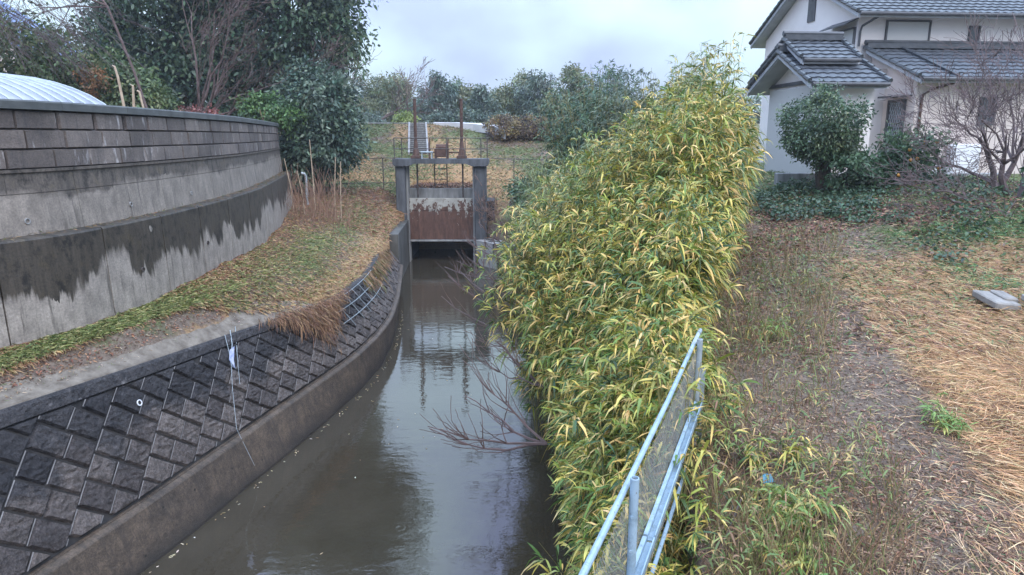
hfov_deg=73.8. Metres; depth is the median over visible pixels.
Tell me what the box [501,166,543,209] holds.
dark shrub
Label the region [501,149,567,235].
bamboo clump
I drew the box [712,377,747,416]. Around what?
bamboo sprout
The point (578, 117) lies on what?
bamboo clump
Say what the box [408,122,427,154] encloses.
levee stairs
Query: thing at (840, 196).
ivy cover
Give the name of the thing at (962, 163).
utility box
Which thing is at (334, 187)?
dry cane
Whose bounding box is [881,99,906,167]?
door
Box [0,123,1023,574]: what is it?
ground
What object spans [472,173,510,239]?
dead creeper
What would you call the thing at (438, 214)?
sluice gate
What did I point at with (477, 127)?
ramp road
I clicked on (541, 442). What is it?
bare branch
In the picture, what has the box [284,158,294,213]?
dry cane
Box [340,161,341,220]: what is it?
dry cane
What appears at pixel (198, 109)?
red shrub
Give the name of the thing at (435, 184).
iron ladder
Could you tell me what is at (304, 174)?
drain pipe
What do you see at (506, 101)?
distant tree
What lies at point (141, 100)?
cut stem
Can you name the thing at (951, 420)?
grass tuft
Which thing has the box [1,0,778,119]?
sky
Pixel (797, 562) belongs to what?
bamboo sprout
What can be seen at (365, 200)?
dead grass
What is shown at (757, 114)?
treeline
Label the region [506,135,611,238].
bamboo clump
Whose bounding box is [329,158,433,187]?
wire fence
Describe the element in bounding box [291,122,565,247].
levee grass
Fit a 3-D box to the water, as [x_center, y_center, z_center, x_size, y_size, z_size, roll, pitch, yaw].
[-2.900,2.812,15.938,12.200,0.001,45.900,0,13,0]
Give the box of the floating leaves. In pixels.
[149,320,447,572]
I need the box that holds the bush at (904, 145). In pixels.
[870,117,956,181]
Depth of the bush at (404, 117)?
55.99 m
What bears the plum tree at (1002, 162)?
on the ground at (188, 317)
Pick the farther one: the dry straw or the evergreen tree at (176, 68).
the evergreen tree at (176, 68)
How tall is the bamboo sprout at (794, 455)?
0.583 m
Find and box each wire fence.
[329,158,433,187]
[491,158,548,181]
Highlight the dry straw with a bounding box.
[798,198,1023,574]
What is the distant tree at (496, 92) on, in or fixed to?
on the ground at (188, 317)
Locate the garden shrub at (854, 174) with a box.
[803,141,890,192]
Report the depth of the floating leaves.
12.67 m
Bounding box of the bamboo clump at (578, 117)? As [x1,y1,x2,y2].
[555,83,641,157]
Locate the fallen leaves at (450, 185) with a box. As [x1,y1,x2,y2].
[410,181,472,187]
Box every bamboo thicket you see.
[463,74,772,486]
[489,43,767,350]
[517,166,752,574]
[538,307,732,574]
[606,323,760,549]
[609,32,756,160]
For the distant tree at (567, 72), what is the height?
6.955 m
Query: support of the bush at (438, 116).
on the ground at (188, 317)
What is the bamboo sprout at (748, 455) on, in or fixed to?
on the ground at (188, 317)
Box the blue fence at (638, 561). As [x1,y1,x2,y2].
[578,328,705,574]
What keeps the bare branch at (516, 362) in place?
attached to the bamboo thicket at (701, 148)
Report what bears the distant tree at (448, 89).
on the ground at (188, 317)
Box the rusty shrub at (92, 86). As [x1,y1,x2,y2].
[72,60,112,99]
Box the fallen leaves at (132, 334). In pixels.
[0,192,377,389]
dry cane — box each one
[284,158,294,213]
[297,171,305,214]
[309,139,316,217]
[334,157,335,218]
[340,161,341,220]
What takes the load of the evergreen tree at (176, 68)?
on the ground at (188, 317)
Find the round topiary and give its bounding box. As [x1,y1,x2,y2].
[772,78,878,190]
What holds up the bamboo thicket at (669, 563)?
on the ground at (188, 317)
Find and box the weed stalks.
[673,212,955,574]
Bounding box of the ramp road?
[433,122,514,138]
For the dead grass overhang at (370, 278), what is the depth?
22.42 m
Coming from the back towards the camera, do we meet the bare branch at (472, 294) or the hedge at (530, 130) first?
the hedge at (530, 130)
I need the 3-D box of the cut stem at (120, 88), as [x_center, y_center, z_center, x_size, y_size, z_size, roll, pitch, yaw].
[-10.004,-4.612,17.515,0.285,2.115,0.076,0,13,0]
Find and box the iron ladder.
[434,164,447,186]
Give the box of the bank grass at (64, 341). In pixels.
[0,189,402,377]
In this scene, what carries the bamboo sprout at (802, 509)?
on the ground at (188, 317)
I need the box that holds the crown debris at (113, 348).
[0,286,289,401]
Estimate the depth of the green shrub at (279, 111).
30.09 m
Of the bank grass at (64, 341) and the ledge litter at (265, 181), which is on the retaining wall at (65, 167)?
the ledge litter at (265, 181)
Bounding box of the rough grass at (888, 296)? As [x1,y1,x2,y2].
[702,170,1023,363]
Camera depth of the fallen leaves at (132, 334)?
13.65 m
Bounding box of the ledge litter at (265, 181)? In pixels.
[0,171,289,240]
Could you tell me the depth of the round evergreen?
31.14 m
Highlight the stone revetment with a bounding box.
[0,250,402,574]
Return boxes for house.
[745,0,1023,173]
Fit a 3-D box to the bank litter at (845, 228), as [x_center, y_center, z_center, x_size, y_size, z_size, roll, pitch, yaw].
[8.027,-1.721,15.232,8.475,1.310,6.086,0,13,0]
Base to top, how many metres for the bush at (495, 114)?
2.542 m
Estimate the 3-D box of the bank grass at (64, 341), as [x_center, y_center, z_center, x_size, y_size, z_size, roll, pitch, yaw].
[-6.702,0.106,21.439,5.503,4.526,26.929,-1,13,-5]
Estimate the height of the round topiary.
2.878 m
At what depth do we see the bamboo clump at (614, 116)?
21.94 m
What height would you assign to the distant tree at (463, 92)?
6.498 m
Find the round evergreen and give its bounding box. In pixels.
[262,52,376,195]
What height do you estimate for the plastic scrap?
0.060 m
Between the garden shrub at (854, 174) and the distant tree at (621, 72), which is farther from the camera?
the distant tree at (621, 72)
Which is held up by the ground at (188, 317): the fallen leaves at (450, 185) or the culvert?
the culvert
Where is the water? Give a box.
[140,249,576,574]
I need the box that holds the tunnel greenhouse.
[0,73,105,104]
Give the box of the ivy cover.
[742,168,1018,222]
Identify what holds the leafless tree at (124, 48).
on the ground at (188, 317)
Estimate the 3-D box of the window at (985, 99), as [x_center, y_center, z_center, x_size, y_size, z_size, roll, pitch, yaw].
[13.759,-5.103,19.751,0.500,0.800,0.070,-1,13,-4]
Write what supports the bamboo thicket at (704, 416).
on the ground at (188, 317)
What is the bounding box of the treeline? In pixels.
[242,82,761,123]
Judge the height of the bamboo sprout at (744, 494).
0.344 m
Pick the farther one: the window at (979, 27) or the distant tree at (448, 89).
the distant tree at (448, 89)
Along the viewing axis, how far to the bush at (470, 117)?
57.87 m
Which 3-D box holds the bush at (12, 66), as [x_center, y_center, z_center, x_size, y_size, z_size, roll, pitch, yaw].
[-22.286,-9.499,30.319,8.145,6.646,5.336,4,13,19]
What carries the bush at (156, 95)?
on the ground at (188, 317)
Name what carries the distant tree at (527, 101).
on the ground at (188, 317)
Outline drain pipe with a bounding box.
[301,172,308,204]
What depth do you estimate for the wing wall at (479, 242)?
32.94 m
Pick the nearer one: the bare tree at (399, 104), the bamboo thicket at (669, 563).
the bamboo thicket at (669, 563)
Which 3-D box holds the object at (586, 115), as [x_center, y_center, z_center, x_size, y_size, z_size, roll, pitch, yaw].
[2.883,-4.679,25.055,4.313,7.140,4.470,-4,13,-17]
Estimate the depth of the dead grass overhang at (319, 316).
15.81 m
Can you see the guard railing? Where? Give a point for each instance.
(465, 148)
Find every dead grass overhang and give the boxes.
[258,286,355,355]
[363,246,394,294]
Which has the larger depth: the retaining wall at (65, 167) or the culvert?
the culvert
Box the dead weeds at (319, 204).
[260,109,373,237]
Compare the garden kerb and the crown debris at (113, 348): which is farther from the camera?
the garden kerb
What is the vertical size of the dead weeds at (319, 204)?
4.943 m
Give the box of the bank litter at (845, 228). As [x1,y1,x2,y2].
[725,177,1023,259]
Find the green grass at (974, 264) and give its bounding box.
[892,207,1023,288]
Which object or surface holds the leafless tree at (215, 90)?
on the ground at (188, 317)
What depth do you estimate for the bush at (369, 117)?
59.69 m
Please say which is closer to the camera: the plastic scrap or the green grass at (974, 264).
the plastic scrap
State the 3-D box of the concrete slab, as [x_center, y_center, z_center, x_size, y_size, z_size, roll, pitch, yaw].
[6.577,0.176,9.223,0.501,0.249,0.391,-3,13,-14]
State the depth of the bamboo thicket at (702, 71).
14.60 m
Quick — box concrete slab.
[972,290,1021,310]
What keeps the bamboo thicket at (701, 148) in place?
on the ground at (188, 317)
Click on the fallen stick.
(735, 513)
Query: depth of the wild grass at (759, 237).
7.13 m
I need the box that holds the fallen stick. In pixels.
[719,494,742,564]
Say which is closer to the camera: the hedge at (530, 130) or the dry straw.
the dry straw
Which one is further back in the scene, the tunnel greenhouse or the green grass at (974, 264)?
the tunnel greenhouse
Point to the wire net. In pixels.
(361, 300)
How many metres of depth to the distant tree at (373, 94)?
74.85 m
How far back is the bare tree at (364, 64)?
63.55 m
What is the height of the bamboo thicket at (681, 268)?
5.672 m
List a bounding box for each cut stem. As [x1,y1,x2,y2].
[112,65,124,105]
[130,84,134,106]
[137,90,143,107]
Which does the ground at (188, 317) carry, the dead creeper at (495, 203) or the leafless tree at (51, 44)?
the leafless tree at (51, 44)
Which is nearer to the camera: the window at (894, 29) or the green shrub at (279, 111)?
the window at (894, 29)
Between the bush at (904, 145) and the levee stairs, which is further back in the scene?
the levee stairs
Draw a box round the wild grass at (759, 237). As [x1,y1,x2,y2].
[681,172,1023,574]
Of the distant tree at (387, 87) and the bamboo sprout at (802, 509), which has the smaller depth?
the bamboo sprout at (802, 509)
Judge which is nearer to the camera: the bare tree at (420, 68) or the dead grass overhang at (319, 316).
the dead grass overhang at (319, 316)
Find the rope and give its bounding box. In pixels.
[225,327,254,465]
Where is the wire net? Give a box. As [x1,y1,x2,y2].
[335,270,383,324]
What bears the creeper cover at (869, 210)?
on the ground at (188, 317)
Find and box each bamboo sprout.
[674,476,739,568]
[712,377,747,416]
[725,433,776,475]
[726,475,763,505]
[736,473,853,551]
[736,512,848,574]
[746,313,794,341]
[765,427,821,478]
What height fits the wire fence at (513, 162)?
1.599 m
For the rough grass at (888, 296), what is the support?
on the ground at (188, 317)
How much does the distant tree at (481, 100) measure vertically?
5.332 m
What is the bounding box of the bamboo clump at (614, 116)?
[580,67,674,157]
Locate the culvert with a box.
[412,187,494,256]
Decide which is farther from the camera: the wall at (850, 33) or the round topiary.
the wall at (850, 33)
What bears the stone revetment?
on the ground at (188, 317)
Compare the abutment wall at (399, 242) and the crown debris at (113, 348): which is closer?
the crown debris at (113, 348)
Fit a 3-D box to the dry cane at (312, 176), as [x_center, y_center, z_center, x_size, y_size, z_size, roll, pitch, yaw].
[-7.974,-4.293,27.319,0.104,3.201,0.049,0,13,0]
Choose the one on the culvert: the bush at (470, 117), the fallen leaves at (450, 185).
the fallen leaves at (450, 185)
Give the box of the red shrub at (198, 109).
[174,102,223,114]
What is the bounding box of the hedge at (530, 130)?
[482,112,585,141]
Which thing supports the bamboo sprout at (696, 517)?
on the ground at (188, 317)
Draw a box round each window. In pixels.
[884,20,931,39]
[967,26,980,40]
[976,97,997,125]
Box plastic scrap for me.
[763,473,773,482]
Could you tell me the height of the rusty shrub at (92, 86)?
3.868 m
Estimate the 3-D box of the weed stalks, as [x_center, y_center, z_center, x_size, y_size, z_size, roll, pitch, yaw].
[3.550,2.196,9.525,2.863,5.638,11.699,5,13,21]
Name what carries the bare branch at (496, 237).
attached to the bamboo thicket at (693, 90)
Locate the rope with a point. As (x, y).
(231, 355)
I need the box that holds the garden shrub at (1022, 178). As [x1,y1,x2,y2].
[1018,167,1023,198]
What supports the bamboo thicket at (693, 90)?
on the ground at (188, 317)
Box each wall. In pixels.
[0,99,292,347]
[389,220,409,277]
[476,238,528,272]
[837,27,856,44]
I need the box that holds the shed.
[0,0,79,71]
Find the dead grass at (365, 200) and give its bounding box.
[289,186,404,240]
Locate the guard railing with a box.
[393,138,488,158]
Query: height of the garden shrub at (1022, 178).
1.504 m
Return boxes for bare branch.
[419,339,547,452]
[435,229,528,335]
[445,200,517,287]
[463,323,543,387]
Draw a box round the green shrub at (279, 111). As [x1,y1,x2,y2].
[229,86,310,140]
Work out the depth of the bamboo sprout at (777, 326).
8.40 m
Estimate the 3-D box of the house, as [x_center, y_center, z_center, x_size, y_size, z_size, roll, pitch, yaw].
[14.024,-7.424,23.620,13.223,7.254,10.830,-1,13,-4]
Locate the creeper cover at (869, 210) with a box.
[824,181,1023,264]
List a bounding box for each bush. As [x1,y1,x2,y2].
[0,1,109,96]
[47,38,184,110]
[358,108,386,122]
[391,109,420,122]
[420,109,459,122]
[454,107,487,122]
[475,109,521,122]
[870,117,956,181]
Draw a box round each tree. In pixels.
[0,0,147,107]
[0,0,173,89]
[56,0,301,117]
[179,0,365,116]
[191,0,388,136]
[349,47,381,85]
[350,69,392,122]
[366,71,425,122]
[381,70,443,119]
[395,57,439,114]
[405,69,468,122]
[431,75,475,111]
[455,81,506,119]
[488,87,505,102]
[492,68,535,116]
[507,69,568,120]
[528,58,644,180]
[535,61,600,119]
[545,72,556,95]
[576,62,641,114]
[859,11,1023,192]
[866,28,1023,227]
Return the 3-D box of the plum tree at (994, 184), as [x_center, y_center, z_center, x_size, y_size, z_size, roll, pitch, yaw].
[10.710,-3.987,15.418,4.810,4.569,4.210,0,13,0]
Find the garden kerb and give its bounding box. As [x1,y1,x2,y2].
[774,173,997,185]
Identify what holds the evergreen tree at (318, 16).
on the ground at (188, 317)
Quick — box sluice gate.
[392,99,488,261]
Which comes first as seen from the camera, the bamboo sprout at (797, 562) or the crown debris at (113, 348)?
the bamboo sprout at (797, 562)
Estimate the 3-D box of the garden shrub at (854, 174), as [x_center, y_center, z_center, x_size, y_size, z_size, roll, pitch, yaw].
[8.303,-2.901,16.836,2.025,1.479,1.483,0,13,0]
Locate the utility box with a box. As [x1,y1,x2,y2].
[944,144,980,172]
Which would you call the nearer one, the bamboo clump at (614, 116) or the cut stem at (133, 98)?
the cut stem at (133, 98)
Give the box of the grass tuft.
[914,392,978,440]

